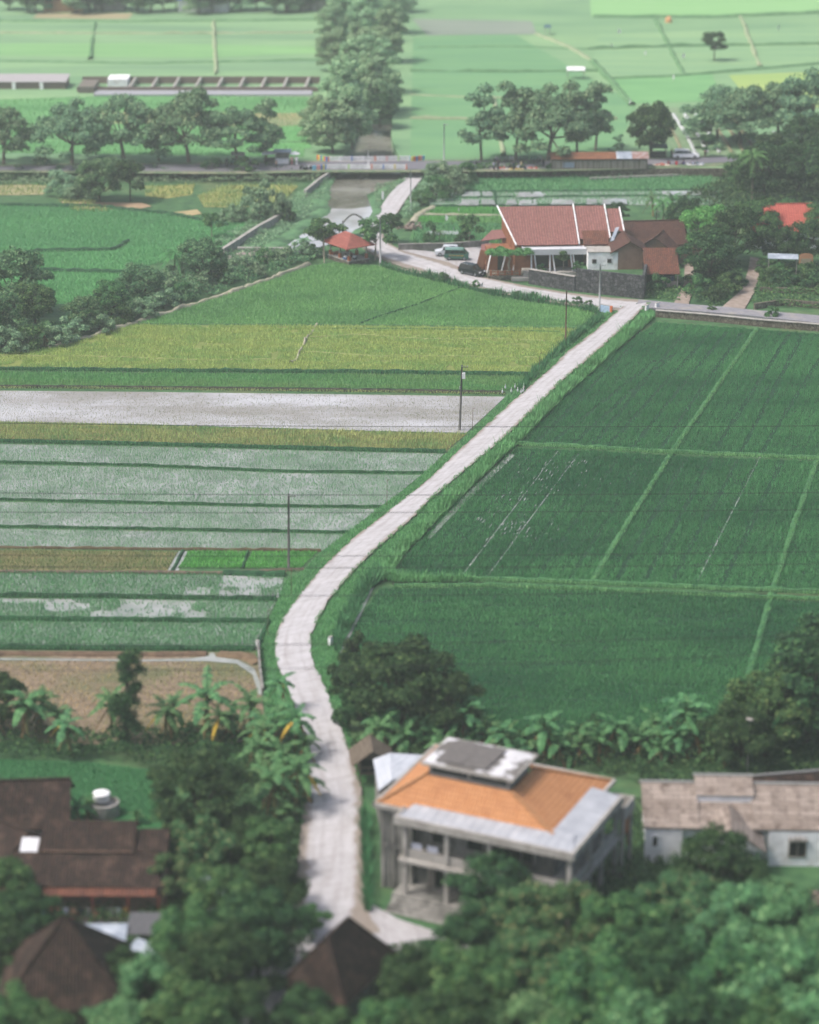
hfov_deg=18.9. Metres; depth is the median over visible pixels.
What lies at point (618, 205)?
broadleaf tree
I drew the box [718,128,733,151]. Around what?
planting bed
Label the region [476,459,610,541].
flooded patch
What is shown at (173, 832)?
broadleaf tree
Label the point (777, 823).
weathered house
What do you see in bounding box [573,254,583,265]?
window
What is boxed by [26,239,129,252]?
field bund
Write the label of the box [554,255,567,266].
window
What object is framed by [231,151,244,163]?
green stall
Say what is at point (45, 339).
banana plant
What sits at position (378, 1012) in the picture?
broadleaf tree
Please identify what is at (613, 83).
field bund
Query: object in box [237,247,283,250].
weir wall
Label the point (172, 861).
broadleaf tree
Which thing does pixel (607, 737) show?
banana plant
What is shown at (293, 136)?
rice field
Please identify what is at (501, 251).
flat topped tree
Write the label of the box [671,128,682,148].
planting bed
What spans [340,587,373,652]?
ditch water
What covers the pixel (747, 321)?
field wall
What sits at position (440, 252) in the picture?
car
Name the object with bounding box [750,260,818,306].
undergrowth
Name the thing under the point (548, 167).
bush
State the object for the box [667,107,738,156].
vegetable beds
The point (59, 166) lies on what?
undergrowth
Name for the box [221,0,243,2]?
broadleaf tree
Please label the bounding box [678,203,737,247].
bright tree
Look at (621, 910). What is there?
broadleaf tree
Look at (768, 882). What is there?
broadleaf tree
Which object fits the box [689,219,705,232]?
bush
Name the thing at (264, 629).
field bund
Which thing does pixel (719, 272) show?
bush
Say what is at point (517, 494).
overhead wire
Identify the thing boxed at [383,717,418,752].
banana plant
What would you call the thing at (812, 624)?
broadleaf tree
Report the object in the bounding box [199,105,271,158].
roadside tree
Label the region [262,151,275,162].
white awning cart
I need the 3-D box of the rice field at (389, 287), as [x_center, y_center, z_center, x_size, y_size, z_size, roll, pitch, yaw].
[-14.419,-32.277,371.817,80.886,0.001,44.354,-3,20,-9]
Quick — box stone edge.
[590,174,681,179]
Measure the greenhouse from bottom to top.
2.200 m
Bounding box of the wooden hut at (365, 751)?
[348,734,391,783]
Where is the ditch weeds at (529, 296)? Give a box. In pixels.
[379,260,600,313]
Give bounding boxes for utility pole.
[287,493,295,567]
[379,216,380,265]
[410,170,410,209]
[443,123,444,159]
[458,365,467,429]
[565,290,566,338]
[598,264,605,310]
[746,717,753,771]
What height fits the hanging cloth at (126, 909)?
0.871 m
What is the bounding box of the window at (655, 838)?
[651,835,658,846]
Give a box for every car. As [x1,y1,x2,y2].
[434,244,457,256]
[458,261,485,276]
[672,149,699,158]
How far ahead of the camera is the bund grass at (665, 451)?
301.17 m
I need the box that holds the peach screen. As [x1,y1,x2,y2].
[799,253,812,263]
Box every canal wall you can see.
[222,213,281,254]
[304,172,329,196]
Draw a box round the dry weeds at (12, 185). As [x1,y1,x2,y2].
[0,183,45,194]
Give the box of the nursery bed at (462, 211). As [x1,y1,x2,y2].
[428,207,499,213]
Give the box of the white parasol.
[289,151,299,157]
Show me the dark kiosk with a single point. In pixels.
(658, 153)
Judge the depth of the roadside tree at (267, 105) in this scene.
455.57 m
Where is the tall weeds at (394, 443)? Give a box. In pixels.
[0,419,466,448]
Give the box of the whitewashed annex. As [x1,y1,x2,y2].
[586,246,618,269]
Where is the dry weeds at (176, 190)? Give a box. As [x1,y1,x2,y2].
[144,182,194,197]
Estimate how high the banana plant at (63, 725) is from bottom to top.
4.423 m
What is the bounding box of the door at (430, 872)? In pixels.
[427,868,434,886]
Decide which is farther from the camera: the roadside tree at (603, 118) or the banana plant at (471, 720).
the roadside tree at (603, 118)
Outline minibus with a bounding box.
[444,247,468,260]
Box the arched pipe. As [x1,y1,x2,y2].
[343,214,362,223]
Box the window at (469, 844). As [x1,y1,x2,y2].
[465,839,493,852]
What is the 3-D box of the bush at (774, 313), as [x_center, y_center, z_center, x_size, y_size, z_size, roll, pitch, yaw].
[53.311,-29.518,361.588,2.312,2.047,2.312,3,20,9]
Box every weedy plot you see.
[0,184,50,194]
[145,184,193,197]
[198,185,297,206]
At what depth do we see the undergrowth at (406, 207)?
436.83 m
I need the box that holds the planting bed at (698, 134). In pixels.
[683,113,708,151]
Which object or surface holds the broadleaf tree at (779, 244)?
on the ground at (798, 876)
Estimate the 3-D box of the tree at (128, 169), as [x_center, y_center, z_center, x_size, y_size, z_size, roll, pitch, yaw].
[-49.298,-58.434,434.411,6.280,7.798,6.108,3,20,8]
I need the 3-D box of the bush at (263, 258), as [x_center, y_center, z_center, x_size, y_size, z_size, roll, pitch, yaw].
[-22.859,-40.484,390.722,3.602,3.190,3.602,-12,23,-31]
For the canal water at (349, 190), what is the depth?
454.47 m
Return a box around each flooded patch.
[426,231,458,233]
[460,199,478,204]
[462,191,479,196]
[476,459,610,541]
[481,191,492,195]
[481,199,495,204]
[505,199,516,204]
[516,191,543,196]
[519,199,536,204]
[551,199,573,204]
[586,199,596,203]
[602,199,627,203]
[661,191,712,194]
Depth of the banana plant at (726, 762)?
218.18 m
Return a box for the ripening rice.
[0,321,576,371]
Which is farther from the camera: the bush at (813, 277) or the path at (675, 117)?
the path at (675, 117)
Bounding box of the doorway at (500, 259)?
[498,256,502,269]
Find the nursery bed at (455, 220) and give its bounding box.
[419,217,501,222]
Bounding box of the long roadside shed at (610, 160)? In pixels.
[549,151,648,168]
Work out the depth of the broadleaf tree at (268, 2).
637.92 m
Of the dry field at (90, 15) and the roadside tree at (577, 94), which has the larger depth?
the dry field at (90, 15)
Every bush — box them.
[0,324,29,351]
[11,324,42,349]
[42,169,82,194]
[42,325,75,345]
[54,316,89,341]
[63,184,91,199]
[84,313,115,332]
[109,304,134,324]
[131,297,159,317]
[145,270,178,288]
[145,288,180,309]
[165,262,190,280]
[171,281,195,301]
[181,270,209,292]
[200,156,221,177]
[209,262,237,283]
[218,203,244,222]
[228,254,258,273]
[234,156,258,175]
[235,177,272,221]
[245,261,267,278]
[255,247,275,263]
[263,188,292,220]
[267,245,296,265]
[274,203,295,222]
[285,242,312,259]
[300,242,315,254]
[326,649,371,694]
[330,682,381,729]
[343,629,372,658]
[411,188,428,204]
[421,160,449,177]
[421,174,452,198]
[423,219,435,241]
[433,163,471,193]
[435,272,449,280]
[451,161,478,184]
[453,231,474,245]
[471,279,480,286]
[476,163,485,175]
[495,164,503,176]
[531,164,545,176]
[536,263,546,270]
[545,163,556,174]
[558,171,575,177]
[572,261,583,268]
[572,296,582,304]
[646,272,670,289]
[681,273,714,293]
[682,269,720,285]
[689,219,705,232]
[700,284,729,302]
[707,303,716,309]
[712,261,736,280]
[715,271,742,291]
[729,272,748,285]
[755,257,773,271]
[757,265,781,285]
[764,305,778,316]
[769,262,790,277]
[769,270,804,286]
[788,264,816,281]
[792,261,818,273]
[797,270,818,288]
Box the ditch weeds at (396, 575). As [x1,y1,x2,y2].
[378,565,478,582]
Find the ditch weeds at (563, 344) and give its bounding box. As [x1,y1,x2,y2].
[516,309,603,390]
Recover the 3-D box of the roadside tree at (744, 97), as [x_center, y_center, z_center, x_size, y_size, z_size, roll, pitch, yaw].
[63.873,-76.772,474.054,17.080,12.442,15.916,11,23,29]
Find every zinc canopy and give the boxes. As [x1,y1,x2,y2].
[7,923,127,942]
[130,938,153,954]
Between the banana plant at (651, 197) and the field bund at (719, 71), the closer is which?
the banana plant at (651, 197)
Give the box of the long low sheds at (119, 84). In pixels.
[77,75,319,95]
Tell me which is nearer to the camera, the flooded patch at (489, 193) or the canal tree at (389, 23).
the flooded patch at (489, 193)
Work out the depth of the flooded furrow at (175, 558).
266.97 m
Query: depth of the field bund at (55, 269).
387.17 m
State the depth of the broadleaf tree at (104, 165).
431.80 m
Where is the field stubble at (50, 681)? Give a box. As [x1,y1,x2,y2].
[1,659,253,734]
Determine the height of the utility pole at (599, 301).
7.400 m
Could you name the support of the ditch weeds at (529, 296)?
on the rice field at (389, 287)
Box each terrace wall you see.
[753,299,818,309]
[760,287,818,293]
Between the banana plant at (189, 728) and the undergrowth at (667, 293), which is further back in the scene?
the undergrowth at (667, 293)
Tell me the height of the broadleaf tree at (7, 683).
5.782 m
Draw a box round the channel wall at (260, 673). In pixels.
[257,641,263,694]
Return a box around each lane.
[290,904,468,956]
[361,172,637,310]
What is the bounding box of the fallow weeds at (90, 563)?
[0,547,177,570]
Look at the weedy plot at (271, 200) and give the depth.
438.99 m
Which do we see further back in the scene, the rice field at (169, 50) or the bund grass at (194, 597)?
the rice field at (169, 50)
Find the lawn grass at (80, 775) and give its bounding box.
[0,759,158,815]
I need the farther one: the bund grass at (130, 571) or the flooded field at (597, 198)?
the flooded field at (597, 198)
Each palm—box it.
[156,248,190,275]
[295,237,312,245]
[434,229,446,240]
[649,197,678,219]
[733,148,773,198]
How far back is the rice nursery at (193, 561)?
266.96 m
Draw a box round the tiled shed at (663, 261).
[642,248,679,286]
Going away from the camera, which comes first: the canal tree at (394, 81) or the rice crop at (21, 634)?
the rice crop at (21, 634)
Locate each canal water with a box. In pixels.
[288,206,371,251]
[327,124,404,208]
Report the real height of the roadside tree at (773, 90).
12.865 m
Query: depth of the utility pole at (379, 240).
389.65 m
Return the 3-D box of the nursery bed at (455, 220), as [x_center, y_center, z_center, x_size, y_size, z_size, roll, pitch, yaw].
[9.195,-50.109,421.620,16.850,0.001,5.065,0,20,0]
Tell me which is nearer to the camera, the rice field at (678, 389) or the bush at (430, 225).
the rice field at (678, 389)
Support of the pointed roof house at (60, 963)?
on the ground at (798, 876)
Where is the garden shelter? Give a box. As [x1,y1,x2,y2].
[322,231,375,264]
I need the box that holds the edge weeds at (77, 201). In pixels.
[58,197,108,211]
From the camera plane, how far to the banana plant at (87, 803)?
208.68 m
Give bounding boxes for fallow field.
[0,550,176,570]
[413,19,535,34]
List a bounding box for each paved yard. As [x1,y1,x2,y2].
[43,914,127,923]
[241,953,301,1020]
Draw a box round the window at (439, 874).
[435,870,451,890]
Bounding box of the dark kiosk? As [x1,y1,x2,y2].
[648,143,667,157]
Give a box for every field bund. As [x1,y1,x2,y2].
[0,18,315,21]
[0,31,312,33]
[0,58,320,63]
[0,202,228,225]
[0,384,504,393]
[0,439,443,452]
[0,460,423,473]
[0,524,347,532]
[0,546,320,551]
[0,567,303,574]
[0,591,275,600]
[0,615,266,622]
[0,642,253,650]
[1,366,528,374]
[1,497,380,507]
[13,137,303,141]
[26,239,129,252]
[38,267,137,272]
[88,21,96,57]
[171,549,184,569]
[211,20,217,73]
[223,570,284,576]
[242,550,248,566]
[254,618,270,646]
[390,574,818,593]
[394,582,818,600]
[410,68,597,71]
[410,94,518,97]
[410,115,616,120]
[418,45,588,49]
[425,203,611,206]
[427,194,723,197]
[463,188,711,192]
[492,96,505,153]
[518,441,818,459]
[535,32,591,59]
[588,42,818,49]
[588,59,635,104]
[591,327,759,578]
[593,10,818,17]
[612,62,818,78]
[654,17,684,72]
[739,15,762,65]
[744,453,818,682]
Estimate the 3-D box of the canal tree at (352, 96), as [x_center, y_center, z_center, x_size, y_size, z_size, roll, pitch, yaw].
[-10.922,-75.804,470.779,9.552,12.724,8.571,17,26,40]
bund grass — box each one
[0,365,529,375]
[0,386,504,394]
[0,438,445,452]
[0,461,421,473]
[0,497,379,507]
[0,568,302,573]
[0,590,275,600]
[0,614,265,622]
[0,642,253,650]
[1,524,346,533]
[394,582,818,600]
[399,576,818,593]
[517,441,818,459]
[591,329,757,582]
[746,457,818,677]
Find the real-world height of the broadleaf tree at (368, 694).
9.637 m
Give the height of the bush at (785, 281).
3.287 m
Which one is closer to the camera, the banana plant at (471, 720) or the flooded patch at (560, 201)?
the banana plant at (471, 720)
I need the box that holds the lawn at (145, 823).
[0,759,162,828]
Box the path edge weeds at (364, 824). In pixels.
[350,800,380,911]
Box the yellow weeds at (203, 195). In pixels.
[197,182,296,206]
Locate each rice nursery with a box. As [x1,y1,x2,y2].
[178,549,245,566]
[245,549,316,567]
[418,215,444,222]
[423,204,509,213]
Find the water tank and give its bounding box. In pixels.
[90,789,118,819]
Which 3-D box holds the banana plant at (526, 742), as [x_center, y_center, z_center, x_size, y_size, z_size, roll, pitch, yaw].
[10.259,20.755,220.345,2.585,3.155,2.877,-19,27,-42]
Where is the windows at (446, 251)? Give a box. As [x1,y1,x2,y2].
[445,249,466,253]
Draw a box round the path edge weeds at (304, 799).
[299,737,311,803]
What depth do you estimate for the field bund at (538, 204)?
431.81 m
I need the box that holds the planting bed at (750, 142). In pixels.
[734,120,752,145]
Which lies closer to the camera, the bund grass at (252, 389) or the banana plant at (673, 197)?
the bund grass at (252, 389)
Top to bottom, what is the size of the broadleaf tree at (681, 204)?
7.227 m
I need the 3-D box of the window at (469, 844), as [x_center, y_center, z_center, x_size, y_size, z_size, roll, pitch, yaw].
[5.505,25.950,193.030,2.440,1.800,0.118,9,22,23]
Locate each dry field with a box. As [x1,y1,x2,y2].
[34,13,132,18]
[60,201,149,208]
[98,112,301,125]
[177,210,200,215]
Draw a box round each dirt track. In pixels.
[674,262,692,303]
[723,257,759,308]
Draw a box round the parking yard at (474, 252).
[403,246,483,276]
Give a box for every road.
[0,157,737,171]
[637,299,818,322]
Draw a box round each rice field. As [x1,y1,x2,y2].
[0,13,325,75]
[0,43,318,57]
[0,96,308,156]
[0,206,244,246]
[0,247,192,303]
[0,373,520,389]
[140,262,594,326]
[233,125,310,147]
[342,588,818,740]
[399,448,818,587]
[409,224,501,242]
[410,34,635,157]
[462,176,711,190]
[523,323,818,455]
[590,0,818,16]
[594,28,818,75]
[614,74,720,103]
[729,72,818,107]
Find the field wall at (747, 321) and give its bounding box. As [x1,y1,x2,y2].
[655,309,818,330]
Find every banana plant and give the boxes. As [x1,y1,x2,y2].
[3,689,51,738]
[24,684,60,735]
[29,320,50,345]
[33,699,76,741]
[44,707,84,756]
[70,793,95,819]
[73,793,97,819]
[87,683,135,734]
[128,809,151,821]
[142,694,185,739]
[153,689,191,734]
[173,664,239,738]
[178,721,199,742]
[199,703,239,741]
[211,703,245,741]
[227,683,275,733]
[236,729,277,773]
[238,712,279,757]
[243,749,305,817]
[245,758,287,809]
[246,711,278,751]
[261,734,299,788]
[262,671,295,699]
[265,697,298,743]
[270,794,306,831]
[272,702,316,750]
[279,753,327,812]
[287,727,323,761]
[289,764,329,802]
[356,711,399,746]
[361,707,396,746]
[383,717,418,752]
[388,716,428,753]
[403,713,439,751]
[407,745,423,754]
[414,720,445,750]
[417,728,445,743]
[424,728,455,748]
[449,693,488,737]
[453,730,465,739]
[456,721,475,739]
[463,729,486,741]
[466,710,501,742]
[484,718,518,748]
[489,720,524,747]
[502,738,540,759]
[511,728,536,751]
[512,728,538,762]
[521,710,568,760]
[521,715,564,763]
[545,729,576,768]
[556,726,596,766]
[562,745,582,769]
[563,721,596,760]
[575,735,607,765]
[580,726,616,766]
[592,726,621,761]
[593,713,636,755]
[597,716,640,757]
[621,724,655,762]
[621,726,639,754]
[634,727,655,753]
[639,707,674,748]
[643,191,661,215]
[646,735,675,770]
[651,692,713,740]
[654,730,685,769]
[659,715,698,758]
[660,192,681,211]
[672,729,705,753]
[675,695,710,753]
[683,727,713,755]
[694,736,719,764]
[707,724,745,765]
[708,725,739,767]
[715,744,735,767]
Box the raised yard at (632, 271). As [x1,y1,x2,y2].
[581,262,642,274]
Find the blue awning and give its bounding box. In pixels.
[768,253,797,272]
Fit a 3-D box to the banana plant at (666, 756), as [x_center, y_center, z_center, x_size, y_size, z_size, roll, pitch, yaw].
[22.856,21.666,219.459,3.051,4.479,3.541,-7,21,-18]
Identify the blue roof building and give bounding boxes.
[178,0,229,11]
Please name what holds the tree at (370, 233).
on the ground at (798, 876)
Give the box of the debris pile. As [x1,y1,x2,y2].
[396,222,421,229]
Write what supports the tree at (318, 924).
on the ground at (798, 876)
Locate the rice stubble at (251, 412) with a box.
[0,390,501,431]
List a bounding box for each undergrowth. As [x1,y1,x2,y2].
[0,163,324,178]
[0,166,321,183]
[0,238,322,343]
[0,717,303,773]
[0,751,301,1023]
[207,177,327,254]
[336,796,818,1023]
[347,711,818,782]
[375,175,406,203]
[401,172,465,217]
[439,160,549,174]
[644,265,681,299]
[685,165,818,208]
[685,259,741,304]
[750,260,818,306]
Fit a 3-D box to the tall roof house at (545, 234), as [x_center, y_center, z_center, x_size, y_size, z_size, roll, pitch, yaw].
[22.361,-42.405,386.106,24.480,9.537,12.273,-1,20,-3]
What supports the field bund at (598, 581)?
on the ground at (798, 876)
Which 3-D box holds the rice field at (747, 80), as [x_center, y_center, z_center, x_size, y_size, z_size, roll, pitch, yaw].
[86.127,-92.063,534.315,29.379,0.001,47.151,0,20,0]
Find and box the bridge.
[312,155,424,177]
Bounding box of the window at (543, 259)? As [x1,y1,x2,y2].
[536,255,547,266]
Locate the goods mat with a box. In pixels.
[653,163,669,165]
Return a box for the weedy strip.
[0,422,465,449]
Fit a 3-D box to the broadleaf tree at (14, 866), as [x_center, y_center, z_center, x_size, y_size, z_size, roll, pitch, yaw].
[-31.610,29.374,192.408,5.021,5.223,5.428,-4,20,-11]
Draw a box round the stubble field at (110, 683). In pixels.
[0,650,263,745]
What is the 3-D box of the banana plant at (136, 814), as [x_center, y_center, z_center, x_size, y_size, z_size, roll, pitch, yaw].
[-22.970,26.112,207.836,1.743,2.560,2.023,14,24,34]
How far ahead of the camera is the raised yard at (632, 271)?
380.23 m
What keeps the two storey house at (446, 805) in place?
on the ground at (798, 876)
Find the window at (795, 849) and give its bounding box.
[788,842,806,857]
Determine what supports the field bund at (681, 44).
on the rice field at (636, 61)
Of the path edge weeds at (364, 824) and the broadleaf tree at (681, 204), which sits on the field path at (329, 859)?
the path edge weeds at (364, 824)
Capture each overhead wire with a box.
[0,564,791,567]
[0,635,812,644]
[0,652,817,670]
[10,423,745,426]
[13,589,818,595]
[21,509,818,512]
[30,551,818,555]
[37,492,818,494]
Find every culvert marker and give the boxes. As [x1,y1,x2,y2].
[328,636,332,645]
[600,304,612,312]
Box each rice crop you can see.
[0,571,283,594]
[0,595,275,617]
[0,617,264,645]
[412,221,501,242]
[449,213,501,222]
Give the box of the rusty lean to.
[581,227,618,262]
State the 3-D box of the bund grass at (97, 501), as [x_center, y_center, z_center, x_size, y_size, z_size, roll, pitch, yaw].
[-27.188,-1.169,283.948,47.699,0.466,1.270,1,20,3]
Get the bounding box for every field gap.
[289,323,317,362]
[332,327,555,331]
[361,286,462,322]
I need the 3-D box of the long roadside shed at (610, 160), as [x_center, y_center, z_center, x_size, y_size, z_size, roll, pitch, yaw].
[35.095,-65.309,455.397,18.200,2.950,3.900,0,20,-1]
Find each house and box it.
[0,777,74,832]
[0,818,40,889]
[0,916,131,1023]
[9,820,172,921]
[43,0,84,11]
[93,0,125,10]
[280,916,399,1022]
[286,0,327,10]
[372,737,634,940]
[477,203,624,280]
[606,231,645,269]
[622,219,687,244]
[638,773,818,865]
[644,229,681,261]
[679,239,701,262]
[752,203,818,248]
[752,769,818,781]
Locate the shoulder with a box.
[0,157,805,173]
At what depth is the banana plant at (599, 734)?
218.79 m
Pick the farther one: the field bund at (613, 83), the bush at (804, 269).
the field bund at (613, 83)
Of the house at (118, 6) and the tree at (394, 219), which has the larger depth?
the house at (118, 6)
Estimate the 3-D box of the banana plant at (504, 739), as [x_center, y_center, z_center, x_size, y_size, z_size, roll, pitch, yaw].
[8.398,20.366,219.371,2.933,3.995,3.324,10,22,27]
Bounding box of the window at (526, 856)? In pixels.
[505,848,534,864]
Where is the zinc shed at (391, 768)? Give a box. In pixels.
[373,753,421,830]
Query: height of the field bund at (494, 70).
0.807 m
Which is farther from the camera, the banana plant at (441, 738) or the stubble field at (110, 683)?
the stubble field at (110, 683)
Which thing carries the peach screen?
on the ground at (798, 876)
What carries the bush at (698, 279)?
on the ground at (798, 876)
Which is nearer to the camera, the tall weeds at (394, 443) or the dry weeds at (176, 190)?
the tall weeds at (394, 443)
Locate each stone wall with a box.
[528,268,575,291]
[575,268,643,298]
[641,264,646,298]
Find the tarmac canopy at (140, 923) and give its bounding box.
[127,912,175,941]
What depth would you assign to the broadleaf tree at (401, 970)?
175.10 m
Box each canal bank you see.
[261,174,337,246]
[329,179,405,244]
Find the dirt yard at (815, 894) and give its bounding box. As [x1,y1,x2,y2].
[792,890,818,922]
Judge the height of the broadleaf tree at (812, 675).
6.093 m
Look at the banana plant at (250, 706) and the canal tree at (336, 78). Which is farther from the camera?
the canal tree at (336, 78)
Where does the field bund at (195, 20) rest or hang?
on the rice field at (289, 68)
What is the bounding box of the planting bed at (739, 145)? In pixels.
[728,130,743,151]
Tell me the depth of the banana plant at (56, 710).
223.39 m
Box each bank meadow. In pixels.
[242,178,316,246]
[381,190,391,203]
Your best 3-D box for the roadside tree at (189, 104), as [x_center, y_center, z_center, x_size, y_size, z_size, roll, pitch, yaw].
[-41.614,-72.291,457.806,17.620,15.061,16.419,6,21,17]
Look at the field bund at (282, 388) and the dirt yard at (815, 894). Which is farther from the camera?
the field bund at (282, 388)
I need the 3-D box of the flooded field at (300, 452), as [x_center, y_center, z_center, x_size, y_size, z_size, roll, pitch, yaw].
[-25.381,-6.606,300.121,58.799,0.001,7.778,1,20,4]
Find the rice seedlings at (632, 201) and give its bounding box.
[428,189,724,204]
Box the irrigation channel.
[0,653,261,693]
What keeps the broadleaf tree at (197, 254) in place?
on the ground at (798, 876)
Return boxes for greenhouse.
[0,74,69,88]
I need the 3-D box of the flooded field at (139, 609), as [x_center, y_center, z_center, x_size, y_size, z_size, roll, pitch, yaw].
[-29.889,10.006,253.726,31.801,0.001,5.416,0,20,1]
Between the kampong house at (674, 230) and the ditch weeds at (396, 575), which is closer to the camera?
the ditch weeds at (396, 575)
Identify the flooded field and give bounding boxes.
[0,391,503,432]
[0,444,441,470]
[0,465,419,504]
[0,502,376,530]
[0,529,342,550]
[0,574,282,596]
[0,599,274,617]
[428,191,725,204]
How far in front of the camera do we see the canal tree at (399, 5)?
604.16 m
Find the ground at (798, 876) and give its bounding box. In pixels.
[0,176,818,1023]
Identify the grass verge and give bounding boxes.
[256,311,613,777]
[311,309,654,784]
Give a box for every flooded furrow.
[168,551,186,569]
[427,454,512,537]
[465,451,557,570]
[489,458,575,573]
[697,457,760,580]
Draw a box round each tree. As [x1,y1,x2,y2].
[0,0,18,9]
[0,104,51,165]
[0,245,55,307]
[0,290,21,329]
[0,671,36,730]
[0,856,36,916]
[0,884,68,938]
[0,918,30,976]
[0,978,51,1023]
[13,281,57,323]
[18,0,39,12]
[19,0,53,11]
[19,998,77,1023]
[28,96,112,163]
[58,294,99,325]
[61,0,89,12]
[74,156,123,201]
[75,93,172,160]
[78,975,119,1014]
[80,0,102,11]
[84,996,165,1023]
[90,278,130,314]
[91,0,112,11]
[104,0,128,4]
[104,943,145,992]
[106,646,148,749]
[114,261,167,298]
[114,949,209,1023]
[116,159,144,201]
[125,0,146,12]
[134,0,163,11]
[139,968,244,1023]
[140,108,178,160]
[143,85,233,162]
[145,743,261,832]
[145,893,231,971]
[147,850,196,903]
[152,0,173,10]
[155,805,198,837]
[157,914,287,1015]
[169,814,239,867]
[169,847,176,873]
[176,236,228,278]
[179,860,263,935]
[182,0,212,12]
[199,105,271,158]
[200,0,224,11]
[201,212,224,235]
[202,981,287,1023]
[205,885,316,976]
[219,814,278,865]
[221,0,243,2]
[229,0,254,10]
[235,815,300,864]
[243,850,311,917]
[245,97,286,156]
[249,0,264,9]
[264,0,286,12]
[270,0,305,11]
[272,981,344,1023]
[291,0,311,10]
[296,902,333,940]
[297,94,328,136]
[299,1006,355,1023]
[302,96,357,152]
[302,217,347,256]
[313,0,351,41]
[314,26,343,65]
[316,60,364,99]
[326,0,353,13]
[331,34,373,86]
[334,85,378,148]
[334,632,470,726]
[345,0,384,31]
[346,21,379,63]
[351,50,394,102]
[352,997,418,1023]
[358,217,398,259]
[362,92,398,127]
[364,34,402,80]
[370,941,472,1003]
[371,8,408,52]
[378,0,414,23]
[378,71,405,108]
[380,213,404,242]
[384,979,520,1023]
[387,0,417,8]
[405,669,486,733]
[418,901,505,962]
[425,938,528,1020]
[442,845,532,917]
[456,214,484,240]
[457,82,504,160]
[466,884,579,953]
[471,929,600,1023]
[473,987,567,1023]
[485,246,534,273]
[489,79,549,159]
[503,81,595,160]
[517,878,618,953]
[534,995,631,1023]
[542,932,664,1020]
[553,79,599,151]
[554,248,571,269]
[565,889,670,975]
[579,80,614,150]
[587,985,713,1023]
[588,918,717,1017]
[606,201,629,217]
[607,134,624,151]
[625,100,677,151]
[628,870,718,940]
[642,976,750,1023]
[659,935,775,1011]
[663,195,703,233]
[664,820,770,902]
[675,226,742,275]
[678,83,759,150]
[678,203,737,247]
[679,880,789,946]
[695,133,717,155]
[695,698,783,768]
[699,83,784,144]
[700,204,771,258]
[701,31,727,60]
[705,935,818,1023]
[718,667,818,755]
[720,989,802,1023]
[723,152,760,184]
[728,79,814,142]
[731,141,799,198]
[734,198,783,233]
[743,132,789,172]
[746,881,795,924]
[747,878,818,963]
[748,629,818,741]
[756,223,801,261]
[757,988,818,1023]
[764,662,818,706]
[767,137,818,191]
[770,66,818,133]
[772,113,818,144]
[772,610,818,680]
[774,936,818,997]
[776,197,797,202]
[784,220,818,256]
[793,136,818,181]
[803,202,818,223]
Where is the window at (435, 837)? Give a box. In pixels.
[431,832,451,846]
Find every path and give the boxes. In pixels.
[44,262,310,347]
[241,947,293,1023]
[275,303,645,939]
[671,113,696,151]
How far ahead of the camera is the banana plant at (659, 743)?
218.04 m
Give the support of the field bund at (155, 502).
on the ground at (798, 876)
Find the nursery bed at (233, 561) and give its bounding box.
[181,552,242,566]
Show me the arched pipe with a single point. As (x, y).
(351, 215)
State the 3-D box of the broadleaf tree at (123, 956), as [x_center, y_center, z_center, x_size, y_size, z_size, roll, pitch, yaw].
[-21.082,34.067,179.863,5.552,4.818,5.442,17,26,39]
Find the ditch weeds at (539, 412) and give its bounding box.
[370,310,655,570]
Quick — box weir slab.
[226,251,273,264]
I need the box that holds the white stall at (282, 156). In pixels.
[273,149,291,163]
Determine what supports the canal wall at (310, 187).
on the ground at (798, 876)
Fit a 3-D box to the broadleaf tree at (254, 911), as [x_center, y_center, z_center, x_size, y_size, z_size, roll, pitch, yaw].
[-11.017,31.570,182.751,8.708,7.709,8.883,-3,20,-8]
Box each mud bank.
[0,651,206,656]
[217,650,263,664]
[409,205,435,222]
[414,213,499,215]
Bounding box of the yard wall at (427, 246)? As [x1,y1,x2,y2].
[398,240,488,250]
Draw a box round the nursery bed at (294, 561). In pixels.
[246,552,315,567]
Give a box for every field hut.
[544,25,550,34]
[566,66,584,76]
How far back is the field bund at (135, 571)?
263.41 m
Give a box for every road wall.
[83,172,326,178]
[436,168,769,176]
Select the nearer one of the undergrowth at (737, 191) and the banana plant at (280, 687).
the banana plant at (280, 687)
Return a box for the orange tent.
[665,16,671,22]
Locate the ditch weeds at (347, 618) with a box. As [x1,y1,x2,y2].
[329,561,390,653]
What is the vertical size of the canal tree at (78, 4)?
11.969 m

